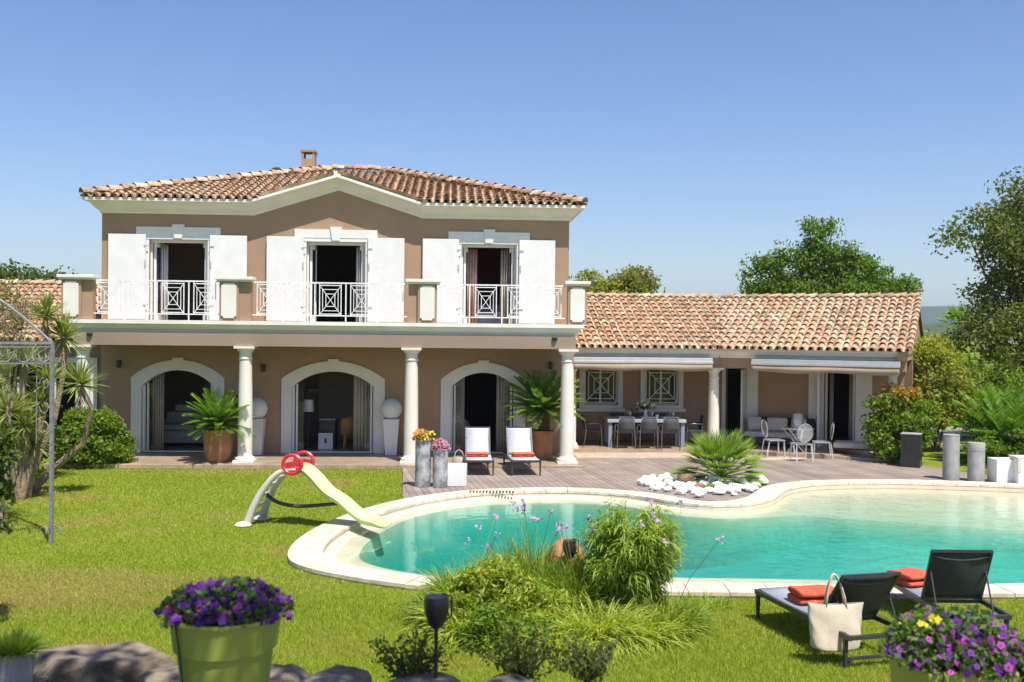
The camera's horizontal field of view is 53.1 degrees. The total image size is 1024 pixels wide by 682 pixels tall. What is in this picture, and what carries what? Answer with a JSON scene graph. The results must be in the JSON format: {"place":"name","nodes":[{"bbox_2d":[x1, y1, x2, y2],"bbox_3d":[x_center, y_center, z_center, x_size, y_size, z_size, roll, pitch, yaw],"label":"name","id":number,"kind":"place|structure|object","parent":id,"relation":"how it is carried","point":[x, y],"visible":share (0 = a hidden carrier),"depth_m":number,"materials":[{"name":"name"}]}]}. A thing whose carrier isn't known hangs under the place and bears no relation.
{"place":"outdoors","nodes":[
{"label":"outdoors","id":0,"kind":"place"},
{"bbox_2d":[0,340,1023,681],"bbox_3d":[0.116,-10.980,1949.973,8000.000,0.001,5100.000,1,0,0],"label":"ground","id":1,"kind":"structure","parent":0,"point":[930,458],"depth_m":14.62,"materials":[{"name":"plant"}]},
{"bbox_2d":[0,420,28,534],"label":"leaning shrub","id":2,"kind":"object","parent":1,"relation":"on","point":[9,456],"visible":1,"depth_m":11.49,"materials":[{"name":"green plant"}]},
{"bbox_2d":[0,334,40,482],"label":"yucca","id":3,"kind":"object","parent":1,"relation":"on","point":[5,369],"visible":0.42,"depth_m":20.95,"materials":[{"name":"green plant"}]},
{"bbox_2d":[0,258,42,284],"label":"background tree","id":4,"kind":"object","parent":1,"relation":"on","point":[11,269],"visible":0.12,"depth_m":57.57,"materials":[{"name":"green plant"}]},
{"bbox_2d":[0,299,62,543],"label":"iron gazebo","id":5,"kind":"object","parent":1,"relation":"on","point":[51,405],"visible":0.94,"depth_m":16.39,"materials":[{"name":"metal"}]},
{"bbox_2d":[0,270,53,533],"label":"climbing vine","id":6,"kind":"object","parent":5,"relation":"attached to","point":[13,329],"visible":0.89,"depth_m":17.23,"materials":[{"name":"green plant"}]},
{"bbox_2d":[0,380,66,470],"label":"dark shrub","id":7,"kind":"object","parent":1,"relation":"on","point":[55,433],"visible":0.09,"depth_m":24.00,"materials":[{"name":"green plant"}]},
{"bbox_2d":[0,334,69,500],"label":"yucca","id":8,"kind":"object","parent":1,"relation":"on","point":[20,473],"visible":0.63,"depth_m":20.59,"materials":[{"name":"green plant"}]},
{"bbox_2d":[11,381,59,498],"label":"yucca","id":9,"kind":"object","parent":1,"relation":"on","point":[25,425],"visible":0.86,"depth_m":20.53,"materials":[{"name":"green plant"}]},
{"bbox_2d":[20,265,77,284],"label":"background tree","id":10,"kind":"object","parent":1,"relation":"on","point":[49,275],"visible":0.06,"depth_m":63.51,"materials":[{"name":"green plant"}]},
{"bbox_2d":[21,289,94,476],"bbox_3d":[-10.136,1.000,22.673,1.720,4.410,1.437,0,1,-44],"label":"yucca","id":11,"kind":"object","parent":1,"relation":"on","point":[62,328],"visible":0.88,"depth_m":22.60,"materials":[{"name":"green plant"}]},
{"bbox_2d":[33,357,108,488],"bbox_3d":[-9.226,1.733,21.096,1.934,3.049,1.377,1,0,0],"label":"yucca","id":12,"kind":"object","parent":1,"relation":"on","point":[79,374],"visible":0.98,"depth_m":21.16,"materials":[{"name":"green plant"}]},
{"bbox_2d":[48,405,139,468],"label":"ball shrub","id":13,"kind":"object","parent":1,"relation":"on","point":[108,439],"visible":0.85,"depth_m":25.28,"materials":[{"name":"green plant"}]},
{"bbox_2d":[235,450,391,527],"bbox_3d":[-3.470,2.633,18.070,2.724,1.332,0.980,1,0,14],"label":"toddler slide","id":14,"kind":"object","parent":1,"relation":"on","point":[317,478],"visible":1,"depth_m":18.02,"materials":[{"name":"plastic"}]},
{"bbox_2d":[392,584,479,639],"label":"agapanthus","id":15,"kind":"object","parent":1,"relation":"on","point":[411,613],"visible":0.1,"depth_m":12.14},
{"bbox_2d":[397,597,523,647],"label":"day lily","id":16,"kind":"object","parent":1,"relation":"on","point":[448,622],"visible":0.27,"depth_m":11.56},
{"bbox_2d":[0,149,923,469],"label":"villa","id":17,"kind":"object","parent":1,"relation":"on","point":[338,293],"visible":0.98,"depth_m":28.15,"materials":[{"name":"beige paint"}]},
{"bbox_2d":[143,373,213,451],"bbox_3d":[-9.081,1.877,28.056,1.940,2.300,0.335,1,0,-3],"label":"sliding door","id":18,"kind":"structure","parent":17,"relation":"in","point":[158,381],"depth_m":28.11,"materials":[{"name":"white glass"}]},
{"bbox_2d":[150,239,207,319],"bbox_3d":[-9.061,-1.649,28.182,1.560,2.210,0.680,1,0,-3],"label":"french door","id":19,"kind":"structure","parent":17,"relation":"in","point":[162,248],"depth_m":28.00,"materials":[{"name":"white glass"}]},
{"bbox_2d":[151,411,209,442],"bbox_3d":[-9.104,2.511,29.759,2.480,0.901,0.922,1,0,-3],"label":"sofa","id":20,"kind":"object","parent":17,"relation":"on","point":[174,430],"visible":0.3,"depth_m":29.35,"materials":[{"name":"grey fabric"}]},
{"bbox_2d":[181,388,256,462],"bbox_3d":[-7.424,2.110,25.995,1.941,1.899,2.090,1,0,0],"label":"potted cycad","id":21,"kind":"object","parent":17,"relation":"on","point":[218,437],"visible":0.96,"depth_m":25.75,"materials":[{"name":"plant"}]},
{"bbox_2d":[252,398,267,454],"bbox_3d":[-6.855,2.287,27.487,0.580,1.536,0.580,1,0,-3],"label":"globe lamp","id":22,"kind":"object","parent":17,"relation":"on","point":[260,407],"visible":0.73,"depth_m":27.31,"materials":[{"name":"white plastic"}]},
{"bbox_2d":[302,399,313,448],"bbox_3d":[-5.813,2.363,29.162,0.320,1.380,0.320,1,0,0],"label":"floor lamp","id":23,"kind":"object","parent":17,"relation":"on","point":[308,406],"visible":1,"depth_m":29.06,"materials":[{"name":"grey metal"}]},
{"bbox_2d":[318,433,332,448],"bbox_3d":[-5.287,2.837,29.040,0.400,0.452,0.212,1,0,-8],"label":"picture board","id":24,"kind":"object","parent":17,"relation":"on","point":[325,440],"visible":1,"depth_m":28.99,"materials":[{"name":"white paint"}]},
{"bbox_2d":[319,418,337,447],"bbox_3d":[-5.284,2.642,29.495,0.480,0.830,0.440,1,0,0],"label":"side table","id":25,"kind":"object","parent":17,"relation":"on","point":[328,425],"visible":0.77,"depth_m":29.29,"materials":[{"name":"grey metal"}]},
{"bbox_2d":[292,375,374,452],"bbox_3d":[-4.906,1.919,28.296,2.260,2.300,0.335,1,0,-3],"label":"sliding door","id":26,"kind":"structure","parent":17,"relation":"in","point":[362,411],"depth_m":28.43,"materials":[{"name":"white glass"}]},
{"bbox_2d":[307,242,365,321],"bbox_3d":[-4.839,-1.606,28.425,1.600,2.210,0.680,1,0,-3],"label":"french door","id":27,"kind":"structure","parent":17,"relation":"in","point":[360,251],"depth_m":28.22,"materials":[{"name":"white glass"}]},
{"bbox_2d":[339,417,352,448],"bbox_3d":[-4.703,2.615,29.418,0.606,0.903,0.560,0,0,-30],"label":"plywood chair","id":28,"kind":"object","parent":17,"relation":"on","point":[346,426],"visible":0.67,"depth_m":29.17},
{"bbox_2d":[381,398,401,454],"bbox_3d":[-3.278,2.322,27.804,0.580,1.536,0.580,1,0,-3],"label":"globe lamp","id":29,"kind":"object","parent":17,"relation":"on","point":[391,410],"visible":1,"depth_m":27.62,"materials":[{"name":"white plastic"}]},
{"bbox_2d":[450,375,515,452],"bbox_3d":[-0.813,1.960,28.533,1.800,2.300,0.335,1,0,-3],"label":"sliding door","id":30,"kind":"structure","parent":17,"relation":"in","point":[502,386],"depth_m":28.63,"materials":[{"name":"white glass"}]},
{"bbox_2d":[461,244,515,323],"bbox_3d":[-0.666,-1.564,28.666,1.520,2.210,0.680,1,0,-3],"label":"french door","id":31,"kind":"structure","parent":17,"relation":"in","point":[470,255],"depth_m":28.66,"materials":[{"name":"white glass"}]},
{"bbox_2d":[477,304,513,323],"bbox_3d":[-0.706,-0.764,30.608,1.660,0.600,2.050,1,0,-3],"label":"bed","id":32,"kind":"object","parent":17,"relation":"on","point":[489,320],"visible":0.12,"depth_m":29.63,"materials":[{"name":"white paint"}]},
{"bbox_2d":[577,369,624,411],"bbox_3d":[2.808,1.440,32.356,1.520,1.560,0.280,1,0,-5],"label":"window","id":33,"kind":"structure","parent":17,"relation":"in","point":[586,407],"depth_m":32.30,"materials":[{"name":"white glass"}]},
{"bbox_2d":[614,417,635,448],"bbox_3d":[3.314,2.667,29.998,0.568,0.956,0.599,1,0,-3],"label":"dining chair","id":34,"kind":"object","parent":17,"relation":"on","point":[626,425],"visible":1,"depth_m":29.75,"materials":[{"name":"grey"}]},
{"bbox_2d":[603,417,685,447],"bbox_3d":[3.957,2.729,30.721,2.340,0.830,1.000,1,0,-3],"label":"dining table","id":35,"kind":"object","parent":17,"relation":"on","point":[608,431],"visible":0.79,"depth_m":30.33,"materials":[{"name":"white metal"}]},
{"bbox_2d":[636,417,658,448],"bbox_3d":[3.974,2.674,30.033,0.568,0.956,0.599,1,0,-3],"label":"dining chair","id":36,"kind":"object","parent":17,"relation":"on","point":[648,425],"visible":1,"depth_m":29.79,"materials":[{"name":"grey"}]},
{"bbox_2d":[638,370,685,411],"bbox_3d":[4.751,1.459,32.526,1.520,1.560,0.280,1,0,-5],"label":"window","id":37,"kind":"structure","parent":17,"relation":"in","point":[660,406],"depth_m":32.48,"materials":[{"name":"white glass"}]},
{"bbox_2d":[657,417,679,448],"bbox_3d":[4.613,2.680,30.066,0.568,0.956,0.599,1,0,-3],"label":"dining chair","id":38,"kind":"object","parent":17,"relation":"on","point":[670,426],"visible":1,"depth_m":29.82,"materials":[{"name":"grey"}]},
{"bbox_2d":[740,369,745,442],"bbox_3d":[7.223,2.029,31.972,0.055,2.280,0.530,1,0,25],"label":"sliding door","id":39,"kind":"structure","parent":17,"relation":"in","point":[743,372],"depth_m":31.84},
{"bbox_2d":[744,424,815,445],"bbox_3d":[8.184,2.795,31.283,2.000,0.660,0.910,1,0,25],"label":"corner sofa","id":40,"kind":"object","parent":17,"relation":"on","point":[759,436],"visible":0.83,"depth_m":30.95,"materials":[{"name":"grey"}]},
{"bbox_2d":[767,417,787,431],"bbox_3d":[8.132,2.559,31.401,0.620,0.420,0.140,1,-14,25],"label":"cushion","id":41,"kind":"object","parent":40,"relation":"on","point":[774,424],"visible":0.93,"depth_m":31.34,"materials":[{"name":"beige fabric"}]},
{"bbox_2d":[817,373,821,447],"bbox_3d":[9.309,2.058,30.999,0.060,2.280,0.530,1,0,25],"label":"sliding door","id":42,"kind":"structure","parent":17,"relation":"in","point":[819,384],"depth_m":30.79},
{"bbox_2d":[397,514,527,628],"bbox_3d":[-0.466,2.785,12.620,2.000,1.219,2.208,0,1,-43],"label":"agapanthus","id":43,"kind":"object","parent":1,"relation":"on","point":[442,579],"visible":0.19,"depth_m":12.65,"materials":[{"name":"green plant"}]},
{"bbox_2d":[423,553,529,619],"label":"lime shrub","id":44,"kind":"object","parent":1,"relation":"on","point":[493,574],"visible":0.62,"depth_m":11.88,"materials":[{"name":"green plant"}]},
{"bbox_2d":[441,609,561,661],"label":"shrub","id":45,"kind":"object","parent":1,"relation":"on","point":[491,634],"visible":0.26,"depth_m":11.09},
{"bbox_2d":[456,598,564,654],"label":"bed shrub","id":46,"kind":"object","parent":1,"relation":"on","point":[492,618],"visible":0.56,"depth_m":11.12,"materials":[{"name":"green plant"}]},
{"bbox_2d":[455,498,608,600],"bbox_3d":[0.278,2.675,13.046,2.509,1.375,2.496,1,0,0],"label":"agapanthus","id":47,"kind":"object","parent":1,"relation":"on","point":[530,561],"visible":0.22,"depth_m":12.99,"materials":[{"name":"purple plant"}]},
{"bbox_2d":[490,573,581,625],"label":"lime shrub","id":48,"kind":"object","parent":1,"relation":"on","point":[530,592],"visible":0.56,"depth_m":11.74,"materials":[{"name":"green plant"}]},
{"bbox_2d":[492,604,624,670],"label":"day lily","id":49,"kind":"object","parent":1,"relation":"on","point":[558,642],"visible":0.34,"depth_m":11.01,"materials":[{"name":"plant"}]},
{"bbox_2d":[548,538,584,571],"bbox_3d":[0.705,2.977,13.272,0.500,0.845,0.497,1,0,0],"label":"terracotta jar","id":50,"kind":"object","parent":1,"relation":"on","point":[558,544],"visible":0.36,"depth_m":13.14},
{"bbox_2d":[563,538,578,564],"bbox_3d":[0.721,2.920,12.872,0.178,0.886,0.178,0,1,-45],"label":"garden lamp","id":51,"kind":"object","parent":1,"relation":"on","point":[572,548],"visible":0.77,"depth_m":12.81,"materials":[{"name":"metal"}]},
{"bbox_2d":[521,515,657,619],"bbox_3d":[0.767,2.737,12.492,2.225,1.270,2.334,1,0,0],"label":"agapanthus","id":52,"kind":"object","parent":1,"relation":"on","point":[556,584],"visible":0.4,"depth_m":12.25,"materials":[{"name":"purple plant"}]},
{"bbox_2d":[529,587,679,662],"bbox_3d":[0.962,3.249,11.575,2.145,0.772,2.088,1,0,0],"label":"day lily","id":53,"kind":"object","parent":1,"relation":"on","point":[611,629],"visible":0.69,"depth_m":11.32,"materials":[{"name":"plant"}]},
{"bbox_2d":[538,534,671,602],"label":"agapanthus","id":54,"kind":"object","parent":1,"relation":"on","point":[579,565],"visible":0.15,"depth_m":12.55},
{"bbox_2d":[569,264,664,297],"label":"pale tree","id":55,"kind":"object","parent":1,"relation":"on","point":[638,280],"visible":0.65,"depth_m":43.58,"materials":[{"name":"green plant"}]},
{"bbox_2d":[567,495,690,613],"bbox_3d":[1.421,2.650,12.415,1.461,1.512,1.713,0,0,-17],"label":"bamboo","id":56,"kind":"object","parent":1,"relation":"on","point":[623,548],"visible":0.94,"depth_m":12.09,"materials":[{"name":"green plant"}]},
{"bbox_2d":[587,594,708,653],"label":"day lily","id":57,"kind":"object","parent":1,"relation":"on","point":[665,627],"visible":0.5,"depth_m":11.47,"materials":[{"name":"plant"}]},
{"bbox_2d":[289,484,1023,599],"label":"coping base","id":58,"kind":"object","parent":1,"relation":"on","point":[742,597],"visible":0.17,"depth_m":14.32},
{"bbox_2d":[288,479,1023,597],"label":"pool coping","id":59,"kind":"object","parent":58,"relation":"on","point":[306,550],"visible":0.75,"depth_m":17.53,"materials":[{"name":"stone"}]},
{"bbox_2d":[608,499,725,643],"bbox_3d":[1.818,2.663,12.013,1.565,1.548,1.611,0,1,-44],"label":"agapanthus","id":60,"kind":"object","parent":1,"relation":"on","point":[695,617],"visible":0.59,"depth_m":11.89,"materials":[{"name":"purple plant"}]},
{"bbox_2d":[323,485,1023,584],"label":"pool basin","id":61,"kind":"object","parent":1,"relation":"in","point":[418,537],"visible":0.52,"depth_m":20.28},
{"bbox_2d":[754,571,902,668],"bbox_3d":[3.588,2.925,11.606,0.784,0.953,2.000,0,0,-15],"label":"sun lounger","id":62,"kind":"object","parent":1,"relation":"on","point":[871,591],"visible":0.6,"depth_m":10.98,"materials":[{"name":"grey metal"}]},
{"bbox_2d":[787,585,833,604],"bbox_3d":[3.496,2.936,11.871,0.516,0.179,0.383,1,0,-12],"label":"folded towel","id":63,"kind":"object","parent":62,"relation":"on","point":[801,595],"visible":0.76,"depth_m":11.74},
{"bbox_2d":[735,214,923,298],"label":"leafy tree","id":64,"kind":"object","parent":1,"relation":"on","point":[837,270],"visible":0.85,"depth_m":42.57,"materials":[{"name":"green plant"}]},
{"bbox_2d":[808,573,863,651],"bbox_3d":[3.412,2.852,10.801,0.594,0.813,0.214,1,0,-4],"label":"tote bag","id":65,"kind":"object","parent":1,"relation":"on","point":[828,622],"visible":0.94,"depth_m":10.74,"materials":[{"name":"fabric"}]},
{"bbox_2d":[878,549,1011,630],"bbox_3d":[5.170,2.904,12.371,0.784,1.017,2.000,1,0,0],"label":"sun lounger","id":66,"kind":"object","parent":1,"relation":"on","point":[956,576],"visible":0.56,"depth_m":11.88,"materials":[{"name":"fabric"}]},
{"bbox_2d":[887,568,925,586],"bbox_3d":[4.966,2.939,12.759,0.417,0.169,0.429,0,0,-24],"label":"folded towel","id":67,"kind":"object","parent":66,"relation":"on","point":[912,577],"visible":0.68,"depth_m":12.60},
{"bbox_2d":[923,328,970,391],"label":"garden tree","id":68,"kind":"object","parent":1,"relation":"on","point":[941,338],"visible":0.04,"depth_m":46.58,"materials":[{"name":"green plant"}]},
{"bbox_2d":[912,336,986,451],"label":"shrub","id":69,"kind":"object","parent":1,"relation":"on","point":[935,362],"visible":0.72,"depth_m":30.61,"materials":[{"name":"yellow plant"}]},
{"bbox_2d":[932,302,984,357],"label":"distant palm","id":70,"kind":"object","parent":1,"relation":"on","point":[951,310],"visible":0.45,"depth_m":57.79,"materials":[{"name":"green plant"}]},
{"bbox_2d":[924,166,1023,417],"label":"holm oak","id":71,"kind":"object","parent":1,"relation":"on","point":[998,334],"visible":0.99,"depth_m":32.67,"materials":[{"name":"green plant"}]},
{"bbox_2d":[938,382,1023,467],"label":"tall cycad","id":72,"kind":"object","parent":1,"relation":"on","point":[1012,419],"visible":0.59,"depth_m":28.38,"materials":[{"name":"plant"}]},
{"bbox_2d":[939,347,1023,422],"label":"garden tree","id":73,"kind":"object","parent":1,"relation":"on","point":[998,380],"visible":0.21,"depth_m":41.62,"materials":[{"name":"green plant"}]},
{"bbox_2d":[962,426,1023,460],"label":"lawn edge shrub","id":74,"kind":"object","parent":1,"relation":"on","point":[1000,450],"visible":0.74,"depth_m":27.37,"materials":[{"name":"green plant"}]},
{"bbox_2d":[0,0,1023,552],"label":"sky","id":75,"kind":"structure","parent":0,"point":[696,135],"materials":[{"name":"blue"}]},
{"bbox_2d":[574,453,817,459],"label":"paving","id":76,"kind":"structure","parent":0,"point":[628,455],"depth_m":28.91,"materials":[{"name":"stone"}]},
{"bbox_2d":[833,440,875,453],"bbox_3d":[9.792,3.087,29.269,1.140,0.400,0.780,1,0,22],"label":"daybed","id":77,"kind":"object","parent":76,"relation":"on","point":[850,445],"visible":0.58,"depth_m":29.00,"materials":[{"name":"grey fabric"}]},
{"bbox_2d":[403,458,990,500],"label":"deck","id":78,"kind":"structure","parent":0,"point":[615,473],"depth_m":25.13,"materials":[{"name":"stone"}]},
{"bbox_2d":[411,428,434,486],"bbox_3d":[-1.957,2.567,22.644,0.543,1.290,0.473,1,0,0],"label":"cylinder planter","id":79,"kind":"object","parent":78,"relation":"on","point":[422,439],"visible":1,"depth_m":22.50,"materials":[{"name":"concrete"}]},
{"bbox_2d":[430,438,450,487],"bbox_3d":[-1.579,2.677,22.611,0.469,1.079,0.469,1,0,0],"label":"cylinder planter","id":80,"kind":"object","parent":78,"relation":"on","point":[440,448],"visible":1,"depth_m":22.48,"materials":[{"name":"concrete"}]},
{"bbox_2d":[448,463,466,486],"bbox_3d":[-1.230,2.983,22.857,0.440,0.470,0.440,1,0,0],"label":"cube seat","id":81,"kind":"object","parent":78,"relation":"on","point":[457,474],"visible":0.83,"depth_m":22.64,"materials":[{"name":"white paint"}]},
{"bbox_2d":[463,426,493,475],"bbox_3d":[-0.836,2.689,25.314,0.704,1.039,1.850,1,0,-4],"label":"sun lounger","id":82,"kind":"object","parent":78,"relation":"on","point":[477,439],"visible":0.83,"depth_m":25.71,"materials":[{"name":"fabric"}]},
{"bbox_2d":[503,427,540,475],"bbox_3d":[0.237,2.700,25.394,0.724,1.039,1.850,1,0,-7],"label":"sun lounger","id":83,"kind":"object","parent":78,"relation":"on","point":[518,439],"visible":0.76,"depth_m":25.79,"materials":[{"name":"fabric"}]},
{"bbox_2d":[498,369,583,459],"bbox_3d":[0.819,1.962,27.372,2.367,2.488,2.333,1,0,0],"label":"potted cycad","id":84,"kind":"object","parent":78,"relation":"on","point":[541,404],"visible":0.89,"depth_m":27.11,"materials":[{"name":"plant"}]},
{"bbox_2d":[668,427,769,486],"bbox_3d":[4.839,2.709,23.817,2.580,1.490,2.550,1,0,0],"label":"fan palm","id":85,"kind":"object","parent":78,"relation":"on","point":[720,448],"visible":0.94,"depth_m":23.56,"materials":[{"name":"green plant"}]},
{"bbox_2d":[859,381,943,462],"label":"flowering shrub","id":86,"kind":"object","parent":78,"relation":"on","point":[897,418],"visible":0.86,"depth_m":27.71,"materials":[{"name":"green plant"}]},
{"bbox_2d":[900,432,922,467],"bbox_3d":[10.553,2.876,27.055,0.500,0.880,0.500,1,0,28],"label":"box planter","id":87,"kind":"object","parent":78,"relation":"on","point":[911,449],"visible":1,"depth_m":26.85,"materials":[{"name":"black paint"}]},
{"bbox_2d":[942,434,959,480],"bbox_3d":[10.558,2.786,24.620,0.384,1.085,0.384,1,0,0],"label":"concrete cylinder","id":88,"kind":"object","parent":78,"relation":"on","point":[951,459],"visible":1,"depth_m":24.46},
{"bbox_2d":[967,442,984,481],"bbox_3d":[11.066,2.879,24.411,0.389,0.914,0.389,1,0,0],"label":"concrete cylinder","id":89,"kind":"object","parent":78,"relation":"on","point":[976,461],"visible":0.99,"depth_m":24.25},
{"bbox_2d":[987,457,1013,482],"bbox_3d":[11.638,3.063,24.266,0.540,0.560,0.500,1,0,0],"label":"cube seat","id":90,"kind":"object","parent":78,"relation":"on","point":[1000,469],"visible":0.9,"depth_m":24.02,"materials":[{"name":"white paint"}]},
{"bbox_2d":[1010,457,1023,483],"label":"cube seat","id":91,"kind":"object","parent":78,"relation":"on","point":[1018,478],"visible":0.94,"depth_m":23.80,"materials":[{"name":"white paint"}]},
{"bbox_2d":[685,587,739,613],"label":"edging grass","id":92,"kind":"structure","parent":0,"point":[719,600],"depth_m":13.07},
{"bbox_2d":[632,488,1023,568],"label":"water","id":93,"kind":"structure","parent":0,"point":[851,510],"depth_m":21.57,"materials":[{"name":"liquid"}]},
{"bbox_2d":[928,427,986,443],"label":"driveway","id":94,"kind":"structure","parent":0,"point":[949,429],"depth_m":36.97,"materials":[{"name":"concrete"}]},
{"bbox_2d":[946,410,1020,435],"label":"driveway hedge","id":95,"kind":"object","parent":94,"relation":"on","point":[978,424],"visible":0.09,"depth_m":34.32,"materials":[{"name":"green plant"}]},
{"bbox_2d":[920,306,1016,324],"bbox_3d":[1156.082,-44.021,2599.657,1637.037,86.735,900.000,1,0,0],"label":"hill","id":96,"kind":"structure","parent":0,"point":[929,314],"depth_m":2430.75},
{"bbox_2d":[922,321,1016,341],"bbox_3d":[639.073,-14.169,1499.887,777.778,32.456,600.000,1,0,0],"label":"hill","id":97,"kind":"structure","parent":0,"point":[931,327],"depth_m":1299.83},
{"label":"bank","id":98,"kind":"structure","parent":0,"visible":0},
{"bbox_2d":[0,623,55,681],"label":"herb pot","id":99,"kind":"object","parent":98,"relation":"on","point":[18,650],"visible":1,"depth_m":5.06,"materials":[{"name":"grey concrete"}]},
{"bbox_2d":[34,641,173,681],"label":"boulder","id":100,"kind":"object","parent":98,"relation":"on","point":[130,661],"visible":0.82,"depth_m":5.37,"materials":[{"name":"stone"}]},
{"bbox_2d":[139,661,179,681],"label":"boulder","id":101,"kind":"object","parent":98,"relation":"on","point":[169,672],"visible":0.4,"depth_m":5.25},
{"bbox_2d":[153,574,294,681],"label":"petunia pot","id":102,"kind":"object","parent":98,"relation":"on","point":[223,628],"visible":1,"depth_m":4.45,"materials":[{"name":"plastic"}]},
{"bbox_2d":[269,663,309,681],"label":"boulder","id":103,"kind":"object","parent":98,"relation":"on","point":[291,672],"visible":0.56,"depth_m":5.43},
{"bbox_2d":[302,664,371,681],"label":"boulder","id":104,"kind":"object","parent":98,"relation":"on","point":[339,673],"visible":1,"depth_m":5.35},
{"bbox_2d":[362,619,458,678],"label":"bank bush","id":105,"kind":"object","parent":98,"relation":"on","point":[412,666],"visible":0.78,"depth_m":5.49,"materials":[{"name":"green plant"}]},
{"bbox_2d":[389,671,460,681],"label":"boulder","id":106,"kind":"object","parent":98,"relation":"on","point":[429,677],"visible":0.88,"depth_m":5.39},
{"bbox_2d":[424,593,452,677],"bbox_3d":[-0.398,1.622,5.362,0.130,0.609,0.130,0,1,-45],"label":"garden lamp","id":107,"kind":"object","parent":106,"relation":"on","point":[436,608],"visible":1,"depth_m":5.32,"materials":[{"name":"metal"}]},
{"bbox_2d":[482,673,535,681],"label":"boulder","id":108,"kind":"object","parent":98,"relation":"on","point":[507,677],"visible":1,"depth_m":5.40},
{"bbox_2d":[465,618,570,680],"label":"bank bush","id":109,"kind":"object","parent":98,"relation":"on","point":[518,665],"visible":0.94,"depth_m":5.57,"materials":[{"name":"green plant"}]},
{"bbox_2d":[542,630,623,681],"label":"bank bush","id":110,"kind":"object","parent":98,"relation":"on","point":[586,668],"visible":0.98,"depth_m":5.69,"materials":[{"name":"green plant"}]},
{"bbox_2d":[876,603,1023,681],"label":"flowers","id":111,"kind":"object","parent":98,"relation":"on","point":[973,644],"visible":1,"depth_m":4.58,"materials":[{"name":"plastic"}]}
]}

